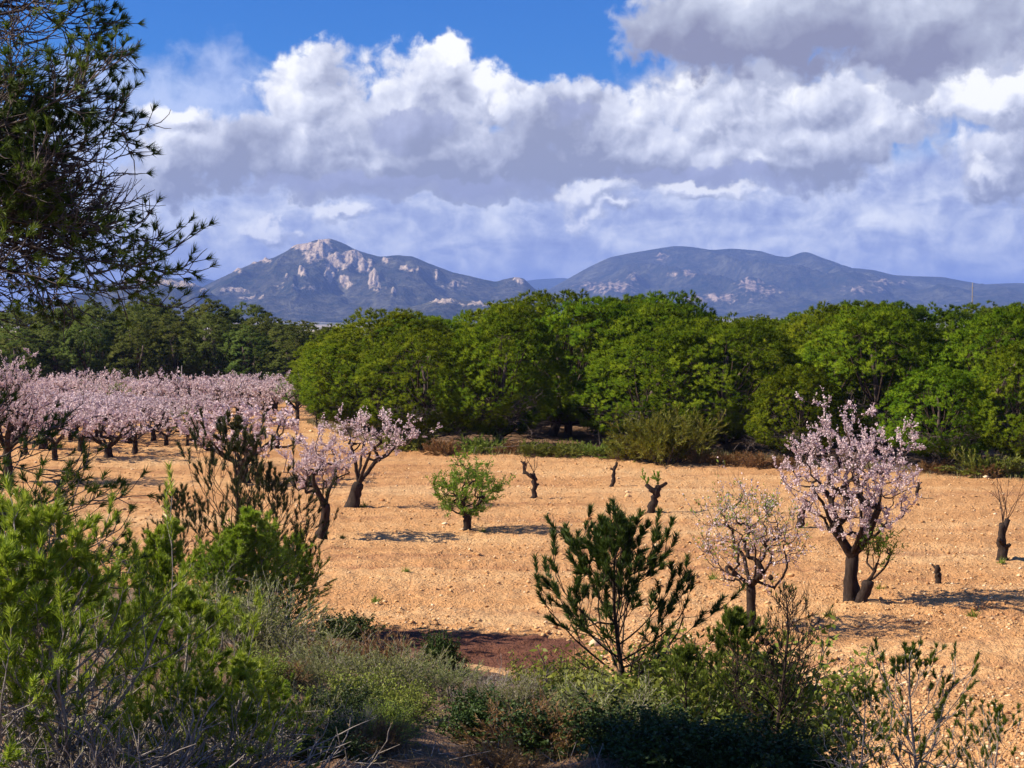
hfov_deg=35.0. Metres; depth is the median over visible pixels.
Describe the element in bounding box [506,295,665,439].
pine tree
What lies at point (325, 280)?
rocky mountain
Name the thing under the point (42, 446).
almond tree
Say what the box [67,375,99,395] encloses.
almond tree
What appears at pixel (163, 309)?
pine tree
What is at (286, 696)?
young pine
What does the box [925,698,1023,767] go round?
young pine
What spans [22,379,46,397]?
almond tree
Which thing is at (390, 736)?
scrub bush
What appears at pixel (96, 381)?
almond tree
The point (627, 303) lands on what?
pine tree
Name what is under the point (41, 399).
almond tree
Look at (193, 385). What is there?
almond tree
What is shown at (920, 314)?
pine tree
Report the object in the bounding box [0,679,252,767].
dead bush
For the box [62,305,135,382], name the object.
pine tree
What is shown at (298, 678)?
dry bush
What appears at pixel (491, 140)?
sky
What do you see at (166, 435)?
almond tree
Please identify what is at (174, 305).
pine tree
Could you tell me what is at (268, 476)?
young pine
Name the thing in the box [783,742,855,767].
oak bush
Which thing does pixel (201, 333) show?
pine tree
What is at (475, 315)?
pine tree
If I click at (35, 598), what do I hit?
young pine
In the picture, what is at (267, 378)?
almond tree
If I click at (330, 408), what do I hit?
pine tree
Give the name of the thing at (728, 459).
dead bush
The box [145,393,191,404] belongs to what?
almond tree
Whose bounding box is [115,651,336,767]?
young pine
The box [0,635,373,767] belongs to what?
dead bush
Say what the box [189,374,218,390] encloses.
almond tree
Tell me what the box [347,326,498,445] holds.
pine tree
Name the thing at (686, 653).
young pine
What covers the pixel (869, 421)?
pine tree
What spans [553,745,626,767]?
scrub bush
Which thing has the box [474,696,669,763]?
oak bush
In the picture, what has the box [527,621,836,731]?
scrub bush
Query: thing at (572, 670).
scrub bush
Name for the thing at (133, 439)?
almond tree
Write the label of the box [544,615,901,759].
scrub bush
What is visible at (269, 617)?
rosemary bush
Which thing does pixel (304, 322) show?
pine tree
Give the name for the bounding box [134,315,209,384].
pine tree
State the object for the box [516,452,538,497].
tree stump
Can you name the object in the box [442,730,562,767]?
dry bush
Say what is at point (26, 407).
almond tree
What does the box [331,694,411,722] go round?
oak bush
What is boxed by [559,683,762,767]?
oak bush
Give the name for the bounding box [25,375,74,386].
almond tree
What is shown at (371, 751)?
dry bush
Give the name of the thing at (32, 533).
young pine
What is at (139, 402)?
almond tree
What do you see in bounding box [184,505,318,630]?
young pine
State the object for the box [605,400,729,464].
broom bush
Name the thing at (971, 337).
pine tree
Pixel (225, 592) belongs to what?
rosemary bush
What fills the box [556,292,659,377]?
pine tree
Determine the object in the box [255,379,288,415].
almond tree
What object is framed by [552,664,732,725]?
rosemary bush
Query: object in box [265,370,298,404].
almond tree
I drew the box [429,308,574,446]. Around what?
pine tree
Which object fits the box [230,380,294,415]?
almond tree
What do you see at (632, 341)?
pine tree
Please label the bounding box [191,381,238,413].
almond tree
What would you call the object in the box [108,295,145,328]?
pine tree
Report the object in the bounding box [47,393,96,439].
almond tree
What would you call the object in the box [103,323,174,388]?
pine tree
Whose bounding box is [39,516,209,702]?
young pine
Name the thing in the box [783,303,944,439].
pine tree
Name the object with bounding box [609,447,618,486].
tree stump
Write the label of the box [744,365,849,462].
pine tree
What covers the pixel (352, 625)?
oak bush
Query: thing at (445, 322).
pine tree
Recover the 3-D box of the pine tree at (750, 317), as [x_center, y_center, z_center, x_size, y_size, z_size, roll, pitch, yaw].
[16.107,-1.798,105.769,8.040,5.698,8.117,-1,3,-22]
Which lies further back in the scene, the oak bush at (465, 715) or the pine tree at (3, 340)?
the pine tree at (3, 340)
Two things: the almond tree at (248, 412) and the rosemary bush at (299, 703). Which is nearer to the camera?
the rosemary bush at (299, 703)
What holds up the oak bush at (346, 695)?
on the ground at (494, 642)
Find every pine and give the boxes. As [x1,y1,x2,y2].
[0,0,221,615]
[0,460,239,767]
[0,479,112,722]
[0,527,123,767]
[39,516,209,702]
[82,580,279,765]
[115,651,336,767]
[140,483,238,615]
[165,524,264,620]
[174,406,318,598]
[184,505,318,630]
[228,459,338,612]
[231,672,306,758]
[259,531,337,629]
[531,495,748,695]
[647,642,725,727]
[680,604,809,727]
[695,574,859,765]
[809,679,922,767]
[840,635,986,767]
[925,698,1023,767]
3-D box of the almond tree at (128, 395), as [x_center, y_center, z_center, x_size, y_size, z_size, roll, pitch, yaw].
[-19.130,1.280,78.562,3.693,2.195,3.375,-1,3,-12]
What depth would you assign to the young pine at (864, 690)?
13.16 m
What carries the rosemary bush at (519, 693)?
on the ground at (494, 642)
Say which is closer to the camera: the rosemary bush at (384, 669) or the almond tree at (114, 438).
the rosemary bush at (384, 669)
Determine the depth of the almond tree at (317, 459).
41.37 m
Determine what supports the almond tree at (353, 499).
on the ground at (494, 642)
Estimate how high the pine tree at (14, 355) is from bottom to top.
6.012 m
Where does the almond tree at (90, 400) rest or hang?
on the ground at (494, 642)
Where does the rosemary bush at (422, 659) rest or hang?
on the ground at (494, 642)
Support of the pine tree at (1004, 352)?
on the ground at (494, 642)
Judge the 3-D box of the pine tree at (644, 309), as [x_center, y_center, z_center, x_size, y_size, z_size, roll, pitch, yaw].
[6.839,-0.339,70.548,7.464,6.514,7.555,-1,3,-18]
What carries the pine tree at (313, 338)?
on the ground at (494, 642)
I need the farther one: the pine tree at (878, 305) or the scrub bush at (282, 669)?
the pine tree at (878, 305)
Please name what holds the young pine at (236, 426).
on the ground at (494, 642)
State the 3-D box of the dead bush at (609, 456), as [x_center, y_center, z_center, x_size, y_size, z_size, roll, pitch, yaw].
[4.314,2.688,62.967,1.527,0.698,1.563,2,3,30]
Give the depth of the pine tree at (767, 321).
82.57 m
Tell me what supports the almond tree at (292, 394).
on the ground at (494, 642)
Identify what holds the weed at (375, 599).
on the ground at (494, 642)
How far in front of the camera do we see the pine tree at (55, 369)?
124.57 m
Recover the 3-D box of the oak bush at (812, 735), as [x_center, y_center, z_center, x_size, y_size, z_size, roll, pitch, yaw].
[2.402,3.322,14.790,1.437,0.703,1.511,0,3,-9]
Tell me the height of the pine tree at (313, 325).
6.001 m
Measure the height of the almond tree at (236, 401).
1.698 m
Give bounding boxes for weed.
[369,593,381,603]
[402,566,411,571]
[704,571,719,579]
[821,607,835,617]
[965,605,979,616]
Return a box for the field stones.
[1,413,1023,767]
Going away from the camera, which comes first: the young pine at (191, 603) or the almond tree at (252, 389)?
the young pine at (191, 603)
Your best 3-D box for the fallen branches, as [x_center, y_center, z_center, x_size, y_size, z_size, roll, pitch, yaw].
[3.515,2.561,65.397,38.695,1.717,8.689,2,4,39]
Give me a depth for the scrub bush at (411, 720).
14.79 m
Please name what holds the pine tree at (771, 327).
on the ground at (494, 642)
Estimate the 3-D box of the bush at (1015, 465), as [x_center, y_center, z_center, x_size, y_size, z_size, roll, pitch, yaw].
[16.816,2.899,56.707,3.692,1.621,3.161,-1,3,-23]
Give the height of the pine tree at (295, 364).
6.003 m
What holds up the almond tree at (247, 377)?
on the ground at (494, 642)
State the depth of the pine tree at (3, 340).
133.42 m
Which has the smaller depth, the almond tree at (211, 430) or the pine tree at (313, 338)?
the almond tree at (211, 430)
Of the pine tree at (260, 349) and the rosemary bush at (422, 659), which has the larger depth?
the pine tree at (260, 349)
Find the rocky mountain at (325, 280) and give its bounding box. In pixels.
[197,239,582,320]
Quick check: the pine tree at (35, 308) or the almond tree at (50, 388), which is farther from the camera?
the pine tree at (35, 308)
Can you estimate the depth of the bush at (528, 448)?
63.62 m
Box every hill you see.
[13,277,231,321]
[388,298,572,323]
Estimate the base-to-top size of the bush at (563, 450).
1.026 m
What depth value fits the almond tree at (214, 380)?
90.75 m
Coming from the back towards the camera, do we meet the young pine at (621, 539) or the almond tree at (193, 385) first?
the almond tree at (193, 385)
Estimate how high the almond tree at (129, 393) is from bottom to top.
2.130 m
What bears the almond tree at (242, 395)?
on the ground at (494, 642)
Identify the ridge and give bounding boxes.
[21,278,213,311]
[527,278,567,292]
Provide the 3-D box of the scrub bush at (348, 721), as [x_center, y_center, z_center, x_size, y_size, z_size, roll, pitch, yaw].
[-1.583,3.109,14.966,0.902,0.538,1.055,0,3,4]
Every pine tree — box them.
[0,302,52,351]
[0,307,51,363]
[0,310,64,379]
[0,325,59,391]
[20,325,86,382]
[22,302,106,363]
[29,306,97,373]
[53,316,123,389]
[60,300,118,358]
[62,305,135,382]
[63,301,110,346]
[89,306,177,379]
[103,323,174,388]
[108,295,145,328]
[119,294,179,362]
[131,308,205,374]
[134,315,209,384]
[135,296,204,366]
[175,310,252,376]
[177,298,236,362]
[177,320,250,381]
[193,299,247,360]
[210,319,289,370]
[213,324,281,383]
[224,301,275,359]
[239,312,290,366]
[246,318,310,374]
[253,323,311,377]
[254,341,315,381]
[277,327,346,371]
[284,323,412,414]
[291,320,323,359]
[293,322,348,360]
[295,358,347,422]
[297,339,416,432]
[310,307,473,418]
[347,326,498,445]
[348,312,496,405]
[368,315,445,379]
[409,309,525,381]
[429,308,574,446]
[451,297,570,381]
[463,288,644,438]
[476,296,553,378]
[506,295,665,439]
[529,297,664,419]
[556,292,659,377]
[568,324,720,446]
[583,302,751,428]
[603,289,733,379]
[622,300,696,378]
[638,311,821,453]
[667,320,811,415]
[716,314,796,395]
[731,313,805,362]
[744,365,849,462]
[747,307,821,387]
[748,300,911,437]
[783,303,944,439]
[790,299,953,419]
[794,304,968,457]
[815,299,945,382]
[874,363,1007,465]
[879,302,989,406]
[902,302,1023,459]
[930,300,1021,385]
[948,301,1023,418]
[963,339,1023,471]
[979,304,1023,384]
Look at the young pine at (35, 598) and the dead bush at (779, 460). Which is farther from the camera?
the dead bush at (779, 460)
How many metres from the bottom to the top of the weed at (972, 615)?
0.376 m
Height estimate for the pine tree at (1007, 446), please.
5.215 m
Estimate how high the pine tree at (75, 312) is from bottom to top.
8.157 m
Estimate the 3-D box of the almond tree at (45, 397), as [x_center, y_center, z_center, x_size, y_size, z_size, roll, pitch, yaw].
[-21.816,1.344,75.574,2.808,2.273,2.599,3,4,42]
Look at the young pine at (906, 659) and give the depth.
13.72 m
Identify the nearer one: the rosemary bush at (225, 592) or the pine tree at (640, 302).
the rosemary bush at (225, 592)
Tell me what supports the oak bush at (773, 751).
on the ground at (494, 642)
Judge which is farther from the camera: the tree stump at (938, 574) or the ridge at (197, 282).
the ridge at (197, 282)
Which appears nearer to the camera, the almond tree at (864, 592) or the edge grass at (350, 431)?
the almond tree at (864, 592)
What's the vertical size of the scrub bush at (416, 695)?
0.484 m
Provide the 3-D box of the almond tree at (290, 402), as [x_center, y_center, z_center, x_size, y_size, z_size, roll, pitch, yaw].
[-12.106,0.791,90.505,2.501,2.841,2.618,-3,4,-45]
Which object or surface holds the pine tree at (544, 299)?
on the ground at (494, 642)
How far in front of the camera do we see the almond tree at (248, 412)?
54.60 m
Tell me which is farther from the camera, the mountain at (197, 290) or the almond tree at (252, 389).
the mountain at (197, 290)
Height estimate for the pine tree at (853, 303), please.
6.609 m
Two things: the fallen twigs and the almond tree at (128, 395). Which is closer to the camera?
the fallen twigs
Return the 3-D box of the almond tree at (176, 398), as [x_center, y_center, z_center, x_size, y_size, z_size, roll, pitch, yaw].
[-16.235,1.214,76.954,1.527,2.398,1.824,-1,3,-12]
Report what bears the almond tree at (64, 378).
on the ground at (494, 642)
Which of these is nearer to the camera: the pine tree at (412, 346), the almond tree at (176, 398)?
the almond tree at (176, 398)
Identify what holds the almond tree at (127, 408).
on the ground at (494, 642)
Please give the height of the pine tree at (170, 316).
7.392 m
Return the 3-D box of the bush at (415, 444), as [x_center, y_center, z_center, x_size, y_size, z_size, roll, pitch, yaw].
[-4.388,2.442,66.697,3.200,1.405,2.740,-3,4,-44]
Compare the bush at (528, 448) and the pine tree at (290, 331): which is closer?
the bush at (528, 448)
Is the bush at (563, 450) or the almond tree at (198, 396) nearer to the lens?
the bush at (563, 450)
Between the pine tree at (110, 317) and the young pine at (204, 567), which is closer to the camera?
the young pine at (204, 567)
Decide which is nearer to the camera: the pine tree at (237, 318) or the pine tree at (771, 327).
the pine tree at (771, 327)
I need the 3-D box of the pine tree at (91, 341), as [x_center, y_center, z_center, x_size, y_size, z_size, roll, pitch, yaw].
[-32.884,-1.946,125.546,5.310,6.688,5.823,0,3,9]
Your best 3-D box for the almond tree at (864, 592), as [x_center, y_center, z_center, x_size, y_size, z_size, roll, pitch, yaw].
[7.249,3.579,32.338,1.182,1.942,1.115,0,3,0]
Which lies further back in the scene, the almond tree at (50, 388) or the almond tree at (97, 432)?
the almond tree at (50, 388)
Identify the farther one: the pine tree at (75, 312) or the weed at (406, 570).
the pine tree at (75, 312)
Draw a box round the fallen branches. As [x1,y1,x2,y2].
[332,423,1023,476]
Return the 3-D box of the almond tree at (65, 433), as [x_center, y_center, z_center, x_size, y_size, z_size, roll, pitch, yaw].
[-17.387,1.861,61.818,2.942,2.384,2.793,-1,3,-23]
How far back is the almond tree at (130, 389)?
88.38 m
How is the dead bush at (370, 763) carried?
on the ground at (494, 642)
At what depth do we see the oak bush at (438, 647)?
24.29 m
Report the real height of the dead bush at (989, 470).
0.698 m
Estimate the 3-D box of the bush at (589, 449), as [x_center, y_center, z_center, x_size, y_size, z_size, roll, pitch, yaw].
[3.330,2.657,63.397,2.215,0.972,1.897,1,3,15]
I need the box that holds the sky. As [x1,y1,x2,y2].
[0,0,1023,307]
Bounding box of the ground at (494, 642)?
[0,308,1023,767]
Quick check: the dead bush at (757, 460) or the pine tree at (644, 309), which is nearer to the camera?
the dead bush at (757, 460)
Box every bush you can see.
[0,626,194,767]
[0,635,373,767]
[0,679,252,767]
[43,686,399,767]
[156,570,316,639]
[172,566,343,653]
[218,646,299,686]
[226,637,272,657]
[230,609,378,669]
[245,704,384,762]
[253,651,313,690]
[255,626,288,650]
[272,674,383,722]
[276,629,372,682]
[286,649,359,692]
[295,682,395,725]
[297,663,429,702]
[301,606,391,641]
[303,692,378,737]
[304,625,455,671]
[308,728,400,762]
[324,644,438,695]
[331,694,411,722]
[337,694,422,728]
[345,636,455,687]
[347,705,425,750]
[348,674,449,724]
[349,713,410,754]
[368,427,446,451]
[394,652,492,700]
[416,621,472,673]
[416,683,563,750]
[418,437,466,455]
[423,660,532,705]
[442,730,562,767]
[448,680,602,758]
[455,431,510,454]
[456,669,564,717]
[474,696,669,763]
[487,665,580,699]
[488,440,527,453]
[500,645,611,700]
[517,438,551,456]
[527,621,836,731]
[530,665,651,715]
[536,437,584,458]
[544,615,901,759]
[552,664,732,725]
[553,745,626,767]
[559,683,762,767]
[575,441,615,458]
[601,708,683,743]
[602,432,651,460]
[604,450,628,459]
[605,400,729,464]
[614,699,868,767]
[684,449,724,465]
[710,450,753,466]
[710,754,765,767]
[727,712,872,767]
[733,450,779,469]
[765,455,800,468]
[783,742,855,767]
[915,459,954,475]
[934,446,1023,477]
[964,463,1004,478]
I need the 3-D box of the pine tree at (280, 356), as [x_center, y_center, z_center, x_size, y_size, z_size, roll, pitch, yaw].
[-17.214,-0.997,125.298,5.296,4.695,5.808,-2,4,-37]
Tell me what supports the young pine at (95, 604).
on the ground at (494, 642)
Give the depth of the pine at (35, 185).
12.99 m
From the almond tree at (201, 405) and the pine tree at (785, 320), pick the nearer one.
the almond tree at (201, 405)
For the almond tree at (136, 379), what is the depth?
109.42 m
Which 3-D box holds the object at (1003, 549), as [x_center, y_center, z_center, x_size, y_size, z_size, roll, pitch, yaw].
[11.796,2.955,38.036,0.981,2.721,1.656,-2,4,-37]
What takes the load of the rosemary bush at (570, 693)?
on the ground at (494, 642)
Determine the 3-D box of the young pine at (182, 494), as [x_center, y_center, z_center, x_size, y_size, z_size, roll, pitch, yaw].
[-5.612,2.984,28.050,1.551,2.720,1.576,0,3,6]
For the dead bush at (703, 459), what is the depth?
60.58 m
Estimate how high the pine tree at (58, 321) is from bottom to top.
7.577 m
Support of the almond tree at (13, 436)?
on the ground at (494, 642)
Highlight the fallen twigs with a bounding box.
[1,625,666,767]
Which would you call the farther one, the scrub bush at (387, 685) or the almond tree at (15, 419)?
the almond tree at (15, 419)
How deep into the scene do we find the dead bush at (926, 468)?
57.37 m
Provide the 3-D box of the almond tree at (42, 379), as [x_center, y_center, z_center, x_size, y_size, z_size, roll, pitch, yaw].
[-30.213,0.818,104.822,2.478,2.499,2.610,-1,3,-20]
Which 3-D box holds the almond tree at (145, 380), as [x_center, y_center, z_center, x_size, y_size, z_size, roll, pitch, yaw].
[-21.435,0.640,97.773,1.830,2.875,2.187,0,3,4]
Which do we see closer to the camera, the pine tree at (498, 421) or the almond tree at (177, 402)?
the pine tree at (498, 421)
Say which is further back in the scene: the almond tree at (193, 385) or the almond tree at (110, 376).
the almond tree at (110, 376)
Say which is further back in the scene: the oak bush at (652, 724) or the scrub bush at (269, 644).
the scrub bush at (269, 644)
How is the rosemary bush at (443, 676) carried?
on the ground at (494, 642)
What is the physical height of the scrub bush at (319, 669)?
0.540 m
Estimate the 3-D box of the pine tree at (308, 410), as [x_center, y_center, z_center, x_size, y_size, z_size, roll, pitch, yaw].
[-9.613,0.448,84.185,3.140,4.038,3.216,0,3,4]
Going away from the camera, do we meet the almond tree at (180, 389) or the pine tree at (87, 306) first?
the almond tree at (180, 389)
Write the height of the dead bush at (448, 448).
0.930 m
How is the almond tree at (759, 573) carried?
on the ground at (494, 642)
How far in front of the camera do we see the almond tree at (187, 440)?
69.33 m
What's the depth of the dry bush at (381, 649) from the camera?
22.87 m
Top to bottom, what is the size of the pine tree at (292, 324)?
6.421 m
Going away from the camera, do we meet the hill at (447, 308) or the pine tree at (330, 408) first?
the pine tree at (330, 408)
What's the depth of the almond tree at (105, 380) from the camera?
104.80 m
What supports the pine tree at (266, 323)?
on the ground at (494, 642)
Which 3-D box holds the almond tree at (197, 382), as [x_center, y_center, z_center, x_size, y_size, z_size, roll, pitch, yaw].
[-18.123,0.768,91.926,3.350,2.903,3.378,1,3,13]
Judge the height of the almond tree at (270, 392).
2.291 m
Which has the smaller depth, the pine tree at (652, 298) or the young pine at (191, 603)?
the young pine at (191, 603)
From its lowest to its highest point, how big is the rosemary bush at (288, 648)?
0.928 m
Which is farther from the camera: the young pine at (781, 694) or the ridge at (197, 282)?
the ridge at (197, 282)
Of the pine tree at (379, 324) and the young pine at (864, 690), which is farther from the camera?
the pine tree at (379, 324)
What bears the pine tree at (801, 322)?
on the ground at (494, 642)
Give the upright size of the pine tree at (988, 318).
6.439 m
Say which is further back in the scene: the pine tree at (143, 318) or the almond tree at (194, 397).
the pine tree at (143, 318)
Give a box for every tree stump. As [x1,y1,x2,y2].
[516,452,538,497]
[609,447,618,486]
[640,469,667,512]
[796,499,810,527]
[915,482,921,496]
[931,564,941,583]
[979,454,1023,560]
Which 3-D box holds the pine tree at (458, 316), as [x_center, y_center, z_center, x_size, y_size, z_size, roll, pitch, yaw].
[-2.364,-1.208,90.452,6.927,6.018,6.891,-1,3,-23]
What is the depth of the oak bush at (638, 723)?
15.24 m
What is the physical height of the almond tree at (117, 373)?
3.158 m
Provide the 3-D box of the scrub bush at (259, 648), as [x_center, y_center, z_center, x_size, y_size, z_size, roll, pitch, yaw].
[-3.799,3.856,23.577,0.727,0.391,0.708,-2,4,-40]
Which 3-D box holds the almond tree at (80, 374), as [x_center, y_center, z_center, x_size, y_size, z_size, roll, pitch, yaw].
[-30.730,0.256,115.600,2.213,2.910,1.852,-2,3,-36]
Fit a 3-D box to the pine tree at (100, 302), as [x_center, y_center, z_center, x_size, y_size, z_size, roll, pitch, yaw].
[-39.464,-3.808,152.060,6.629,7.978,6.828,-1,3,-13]
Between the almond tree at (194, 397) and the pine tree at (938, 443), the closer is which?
the pine tree at (938, 443)
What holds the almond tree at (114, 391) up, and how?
on the ground at (494, 642)
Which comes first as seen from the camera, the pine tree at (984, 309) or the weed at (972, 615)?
the weed at (972, 615)
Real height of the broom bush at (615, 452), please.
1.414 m
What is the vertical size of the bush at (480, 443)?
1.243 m
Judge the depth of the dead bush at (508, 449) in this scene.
64.35 m
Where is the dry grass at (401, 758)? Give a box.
[17,623,596,767]
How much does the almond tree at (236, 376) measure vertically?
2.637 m
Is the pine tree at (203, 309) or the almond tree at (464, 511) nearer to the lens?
the almond tree at (464, 511)
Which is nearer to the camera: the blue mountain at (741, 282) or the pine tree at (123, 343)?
the pine tree at (123, 343)
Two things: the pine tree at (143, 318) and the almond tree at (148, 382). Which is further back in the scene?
the pine tree at (143, 318)
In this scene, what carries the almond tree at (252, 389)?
on the ground at (494, 642)
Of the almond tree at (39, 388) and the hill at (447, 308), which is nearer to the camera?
the almond tree at (39, 388)
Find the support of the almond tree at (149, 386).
on the ground at (494, 642)
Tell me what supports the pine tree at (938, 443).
on the ground at (494, 642)
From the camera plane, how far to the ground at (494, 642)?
38.66 m
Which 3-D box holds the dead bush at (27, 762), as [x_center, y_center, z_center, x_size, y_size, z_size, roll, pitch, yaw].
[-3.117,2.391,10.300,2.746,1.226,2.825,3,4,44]
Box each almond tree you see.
[0,348,61,481]
[0,395,42,441]
[2,391,95,448]
[4,401,49,454]
[17,402,93,460]
[20,385,61,394]
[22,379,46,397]
[23,381,81,393]
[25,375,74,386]
[25,377,63,394]
[27,389,72,421]
[28,391,62,418]
[35,390,104,431]
[36,372,105,395]
[42,373,84,385]
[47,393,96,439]
[47,401,126,451]
[48,370,79,388]
[56,404,152,457]
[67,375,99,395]
[67,392,147,436]
[68,367,92,391]
[72,382,118,394]
[79,388,119,432]
[81,378,114,396]
[83,396,119,441]
[85,387,154,429]
[86,369,111,386]
[89,394,165,443]
[91,382,129,392]
[97,371,127,391]
[97,381,137,396]
[97,404,179,453]
[99,391,151,431]
[101,368,135,395]
[110,380,177,397]
[110,393,164,426]
[112,379,145,396]
[119,376,153,390]
[122,399,184,440]
[138,371,170,410]
[138,404,191,445]
[145,366,181,402]
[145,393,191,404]
[147,397,172,433]
[153,387,185,432]
[156,394,192,426]
[158,373,222,417]
[163,382,199,397]
[169,406,200,445]
[170,381,216,402]
[171,394,230,438]
[171,397,307,483]
[184,390,218,409]
[187,393,224,419]
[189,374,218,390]
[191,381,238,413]
[193,409,230,460]
[196,375,239,397]
[197,370,235,400]
[216,374,257,415]
[217,378,257,415]
[224,370,253,387]
[225,396,269,425]
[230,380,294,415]
[234,373,256,404]
[237,372,274,409]
[239,380,273,404]
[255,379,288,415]
[259,380,290,410]
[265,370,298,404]
[269,373,309,420]
[274,381,300,412]
[275,422,363,539]
[282,384,300,413]
[315,405,442,507]
[425,442,515,530]
[682,456,815,626]
[773,387,926,601]
[854,522,907,602]
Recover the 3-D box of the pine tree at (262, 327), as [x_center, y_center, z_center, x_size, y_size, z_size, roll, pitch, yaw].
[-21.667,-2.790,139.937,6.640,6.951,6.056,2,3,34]
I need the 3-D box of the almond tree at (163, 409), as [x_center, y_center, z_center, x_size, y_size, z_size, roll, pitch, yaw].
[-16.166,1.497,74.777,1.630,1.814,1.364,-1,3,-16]
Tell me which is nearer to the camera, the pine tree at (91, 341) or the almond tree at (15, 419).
the almond tree at (15, 419)
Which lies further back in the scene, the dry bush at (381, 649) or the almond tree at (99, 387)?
the almond tree at (99, 387)
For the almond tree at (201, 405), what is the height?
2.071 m
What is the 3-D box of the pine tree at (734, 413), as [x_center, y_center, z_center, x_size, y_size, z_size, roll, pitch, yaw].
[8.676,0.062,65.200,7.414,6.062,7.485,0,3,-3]
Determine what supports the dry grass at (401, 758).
on the ground at (494, 642)
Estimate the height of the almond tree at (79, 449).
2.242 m
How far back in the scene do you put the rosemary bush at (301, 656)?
20.82 m
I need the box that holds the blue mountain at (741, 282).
[543,246,1023,317]
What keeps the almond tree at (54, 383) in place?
on the ground at (494, 642)
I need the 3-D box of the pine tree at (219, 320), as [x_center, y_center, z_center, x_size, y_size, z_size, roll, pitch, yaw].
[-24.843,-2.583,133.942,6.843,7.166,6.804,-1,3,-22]
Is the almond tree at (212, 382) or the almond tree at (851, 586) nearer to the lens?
the almond tree at (851, 586)
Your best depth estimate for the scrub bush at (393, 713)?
15.68 m
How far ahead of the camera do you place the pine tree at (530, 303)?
102.46 m
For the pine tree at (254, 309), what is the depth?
150.28 m
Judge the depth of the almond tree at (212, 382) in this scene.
99.16 m
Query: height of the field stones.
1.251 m
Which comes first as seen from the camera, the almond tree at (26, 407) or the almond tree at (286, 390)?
the almond tree at (26, 407)
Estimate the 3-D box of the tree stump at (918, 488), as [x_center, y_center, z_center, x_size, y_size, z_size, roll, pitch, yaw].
[12.524,3.349,50.122,0.252,0.672,0.175,1,3,26]
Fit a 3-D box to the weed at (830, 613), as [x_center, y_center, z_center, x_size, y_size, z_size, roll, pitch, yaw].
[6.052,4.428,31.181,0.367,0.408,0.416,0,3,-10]
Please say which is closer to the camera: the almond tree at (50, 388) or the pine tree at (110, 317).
the almond tree at (50, 388)
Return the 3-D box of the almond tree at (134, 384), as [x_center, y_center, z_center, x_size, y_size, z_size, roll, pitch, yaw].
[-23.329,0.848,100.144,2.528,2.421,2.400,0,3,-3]
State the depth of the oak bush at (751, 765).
13.26 m
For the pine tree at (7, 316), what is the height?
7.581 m
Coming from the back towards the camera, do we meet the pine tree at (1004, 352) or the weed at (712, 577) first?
the pine tree at (1004, 352)
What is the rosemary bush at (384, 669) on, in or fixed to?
on the ground at (494, 642)
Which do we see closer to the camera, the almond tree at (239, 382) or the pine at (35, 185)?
the pine at (35, 185)
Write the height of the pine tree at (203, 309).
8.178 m
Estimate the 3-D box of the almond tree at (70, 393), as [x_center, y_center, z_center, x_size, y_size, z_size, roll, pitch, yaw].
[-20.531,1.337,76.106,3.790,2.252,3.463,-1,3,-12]
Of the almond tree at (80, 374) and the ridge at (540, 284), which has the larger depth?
the ridge at (540, 284)
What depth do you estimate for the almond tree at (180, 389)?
98.51 m
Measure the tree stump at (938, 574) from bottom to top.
0.584 m
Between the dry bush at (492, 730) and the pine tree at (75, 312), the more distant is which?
the pine tree at (75, 312)
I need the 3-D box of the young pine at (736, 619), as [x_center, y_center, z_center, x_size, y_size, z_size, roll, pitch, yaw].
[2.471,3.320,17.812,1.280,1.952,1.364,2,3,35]
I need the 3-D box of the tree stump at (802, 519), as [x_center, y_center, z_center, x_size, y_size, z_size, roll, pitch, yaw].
[7.763,3.576,43.458,0.510,0.994,0.407,0,3,0]
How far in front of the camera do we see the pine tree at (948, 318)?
82.43 m
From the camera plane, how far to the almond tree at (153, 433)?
71.48 m
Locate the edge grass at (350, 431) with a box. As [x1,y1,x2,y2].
[305,416,1023,480]
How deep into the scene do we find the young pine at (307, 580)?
28.84 m
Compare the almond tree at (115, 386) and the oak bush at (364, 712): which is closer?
the oak bush at (364, 712)
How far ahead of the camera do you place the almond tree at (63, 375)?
106.29 m

